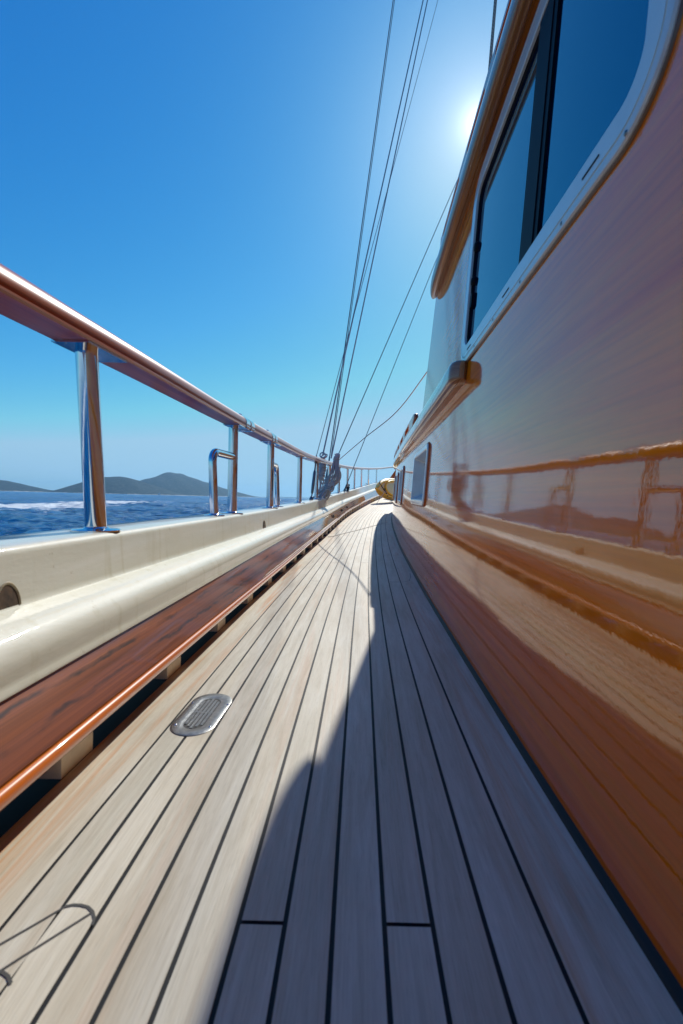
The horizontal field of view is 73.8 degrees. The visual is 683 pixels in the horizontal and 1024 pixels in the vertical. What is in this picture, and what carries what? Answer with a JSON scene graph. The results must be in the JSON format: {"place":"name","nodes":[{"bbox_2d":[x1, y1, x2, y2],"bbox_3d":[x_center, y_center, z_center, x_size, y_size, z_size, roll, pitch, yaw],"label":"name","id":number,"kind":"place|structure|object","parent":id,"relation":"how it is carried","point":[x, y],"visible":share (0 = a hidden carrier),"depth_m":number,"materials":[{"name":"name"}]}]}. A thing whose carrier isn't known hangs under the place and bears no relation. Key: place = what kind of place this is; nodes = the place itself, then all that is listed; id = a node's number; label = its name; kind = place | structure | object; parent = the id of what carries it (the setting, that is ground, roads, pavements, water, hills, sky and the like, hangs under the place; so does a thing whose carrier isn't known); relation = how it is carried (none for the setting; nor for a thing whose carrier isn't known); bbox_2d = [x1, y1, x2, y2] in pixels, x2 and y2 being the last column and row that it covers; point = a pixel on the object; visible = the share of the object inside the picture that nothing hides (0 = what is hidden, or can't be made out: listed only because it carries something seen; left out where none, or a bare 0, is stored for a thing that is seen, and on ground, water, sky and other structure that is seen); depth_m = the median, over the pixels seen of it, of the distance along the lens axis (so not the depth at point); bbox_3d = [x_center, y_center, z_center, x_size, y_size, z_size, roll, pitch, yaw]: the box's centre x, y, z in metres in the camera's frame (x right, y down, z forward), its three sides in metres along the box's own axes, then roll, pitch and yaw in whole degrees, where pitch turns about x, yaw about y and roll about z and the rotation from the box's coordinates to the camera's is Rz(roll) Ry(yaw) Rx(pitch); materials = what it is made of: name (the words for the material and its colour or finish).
{"place":"outdoors","nodes":[
{"label":"outdoors","id":0,"kind":"place"},
{"bbox_2d":[0,491,305,535],"bbox_3d":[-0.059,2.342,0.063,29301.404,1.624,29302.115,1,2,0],"label":"sea","id":1,"kind":"structure","parent":0,"point":[21,512],"depth_m":71.01,"materials":[{"name":"blue liquid"}]},
{"bbox_2d":[0,480,52,491],"bbox_3d":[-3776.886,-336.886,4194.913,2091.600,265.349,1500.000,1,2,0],"label":"hill","id":2,"kind":"structure","parent":1,"relation":"on","point":[8,486],"depth_m":4186.59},
{"bbox_2d":[46,477,194,495],"bbox_3d":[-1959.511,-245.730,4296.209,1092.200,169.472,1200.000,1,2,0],"label":"hill","id":3,"kind":"structure","parent":1,"relation":"on","point":[119,485],"depth_m":3941.18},
{"bbox_2d":[0,499,377,837],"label":"hull","id":4,"kind":"object","parent":1,"relation":"on","point":[19,807],"depth_m":1.07,"materials":[{"name":"paint"}]},
{"bbox_2d":[140,472,264,497],"bbox_3d":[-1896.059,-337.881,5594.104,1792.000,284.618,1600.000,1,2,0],"label":"hill","id":5,"kind":"structure","parent":1,"relation":"on","point":[179,483],"depth_m":5172.41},
{"bbox_2d":[0,0,507,497],"label":"sky","id":6,"kind":"structure","parent":0,"point":[189,178],"materials":[{"name":"blue"}]},
{"bbox_2d":[0,498,682,1023],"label":"deck","id":7,"kind":"structure","parent":0,"point":[612,974],"depth_m":0.64,"materials":[{"name":"brown wood"}]},
{"bbox_2d":[0,482,381,826],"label":"bulwark","id":8,"kind":"object","parent":7,"relation":"on","point":[97,630],"visible":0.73,"depth_m":1.00,"materials":[{"name":"white wood"}]},
{"bbox_2d":[0,263,392,532],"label":"guard rail","id":9,"kind":"object","parent":8,"relation":"on","point":[90,344],"visible":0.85,"depth_m":1.14,"materials":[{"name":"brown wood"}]},
{"bbox_2d":[318,452,327,495],"bbox_3d":[-0.307,-0.584,7.035,0.180,0.694,0.119,1,2,-31],"label":"rope coil","id":10,"kind":"object","parent":9,"relation":"hanging from","point":[322,469],"visible":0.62,"depth_m":7.01,"materials":[{"name":"grey fabric"}]},
{"bbox_2d":[322,0,423,454],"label":"halyard","id":11,"kind":"object","parent":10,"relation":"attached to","point":[371,236],"visible":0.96,"depth_m":7.82,"materials":[{"name":"grey metal"}]},
{"bbox_2d":[313,453,340,500],"bbox_3d":[-0.242,-0.490,6.439,0.482,0.698,0.152,2,2,7],"label":"rope coil","id":12,"kind":"object","parent":9,"relation":"hanging from","point":[327,490],"visible":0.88,"depth_m":6.41,"materials":[{"name":"grey fabric"}]},
{"bbox_2d":[331,0,427,458],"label":"halyard","id":13,"kind":"object","parent":9,"relation":"attached to","point":[377,238],"visible":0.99,"depth_m":8.11,"materials":[{"name":"grey metal"}]},
{"bbox_2d":[324,0,394,494],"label":"shroud","id":14,"kind":"object","parent":8,"relation":"attached to","point":[326,476],"visible":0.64,"depth_m":8.10,"materials":[{"name":"metal"}]},
{"bbox_2d":[309,1,437,499],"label":"shroud","id":15,"kind":"object","parent":8,"relation":"attached to","point":[313,484],"visible":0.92,"depth_m":6.24,"materials":[{"name":"metal"}]},
{"bbox_2d":[343,258,436,490],"bbox_3d":[3.368,-8.821,12.624,8.532,16.814,0.071,0,2,-43],"label":"stay","id":16,"kind":"object","parent":8,"relation":"on","point":[387,382],"visible":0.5,"depth_m":10.73,"materials":[{"name":"metal"}]},
{"bbox_2d":[0,575,410,983],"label":"margin seams","id":17,"kind":"object","parent":7,"relation":"on","point":[8,976],"visible":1,"depth_m":0.52,"materials":[{"name":"black rubber"}]},
{"bbox_2d":[0,499,589,1023],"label":"deck seams","id":18,"kind":"structure","parent":7,"relation":"on","point":[280,953],"depth_m":0.62,"materials":[{"name":"black rubber"}]},
{"bbox_2d":[170,693,231,736],"bbox_3d":[-0.319,0.465,1.049,0.104,0.009,0.207,1,2,0],"label":"deck drain","id":19,"kind":"object","parent":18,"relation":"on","point":[202,714],"visible":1,"depth_m":1.03,"materials":[{"name":"metal"}]},
{"bbox_2d":[375,478,393,503],"bbox_3d":[1.766,-0.678,14.826,0.498,0.825,3.385,2,2,33],"label":"kayak","id":20,"kind":"object","parent":7,"relation":"on","point":[384,488],"visible":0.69,"depth_m":14.02,"materials":[{"name":"plastic"}]},
{"bbox_2d":[391,0,682,1014],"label":"deckhouse","id":21,"kind":"object","parent":7,"relation":"on","point":[537,506],"visible":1,"depth_m":0.82,"materials":[{"name":"brown wood"}]},
{"bbox_2d":[340,372,426,458],"bbox_3d":[0.792,-1.700,4.194,0.072,2.004,5.553,1,2,-17],"label":"slack line","id":22,"kind":"object","parent":21,"relation":"attached to","point":[391,416],"visible":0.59,"depth_m":4.92,"materials":[{"name":"fabric"}]},
{"bbox_2d":[394,472,398,502],"bbox_3d":[0.855,-0.362,6.814,0.114,0.465,0.665,2,2,5],"label":"window","id":23,"kind":"structure","parent":21,"relation":"in","point":[396,483],"depth_m":6.52,"materials":[{"name":"grey glass"}]},
{"bbox_2d":[339,181,456,452],"bbox_3d":[3.199,-8.853,10.380,0.014,15.885,9.471,3,2,40],"label":"stay","id":24,"kind":"object","parent":21,"relation":"attached to","point":[394,324],"visible":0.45,"depth_m":7.98,"materials":[{"name":"metal"}]},
{"bbox_2d":[397,466,403,504],"bbox_3d":[0.742,-0.316,5.430,0.113,0.459,0.694,2,2,5],"label":"window","id":25,"kind":"structure","parent":21,"relation":"in","point":[401,477],"depth_m":5.65,"materials":[{"name":"blue glass"}]},
{"bbox_2d":[411,442,429,506],"bbox_3d":[0.590,-0.250,3.257,0.112,0.419,0.883,2,2,4],"label":"window","id":26,"kind":"structure","parent":21,"relation":"in","point":[421,458],"depth_m":3.62,"materials":[{"name":"blue glass"}]},
{"bbox_2d":[488,0,496,69],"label":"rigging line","id":27,"kind":"object","parent":21,"relation":"attached to","point":[492,29],"visible":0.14,"depth_m":4.85,"materials":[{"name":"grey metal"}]},
{"bbox_2d":[461,0,682,362],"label":"window","id":28,"kind":"structure","parent":21,"relation":"in","point":[588,74],"depth_m":1.05,"materials":[{"name":"blue glass"}]}
]}

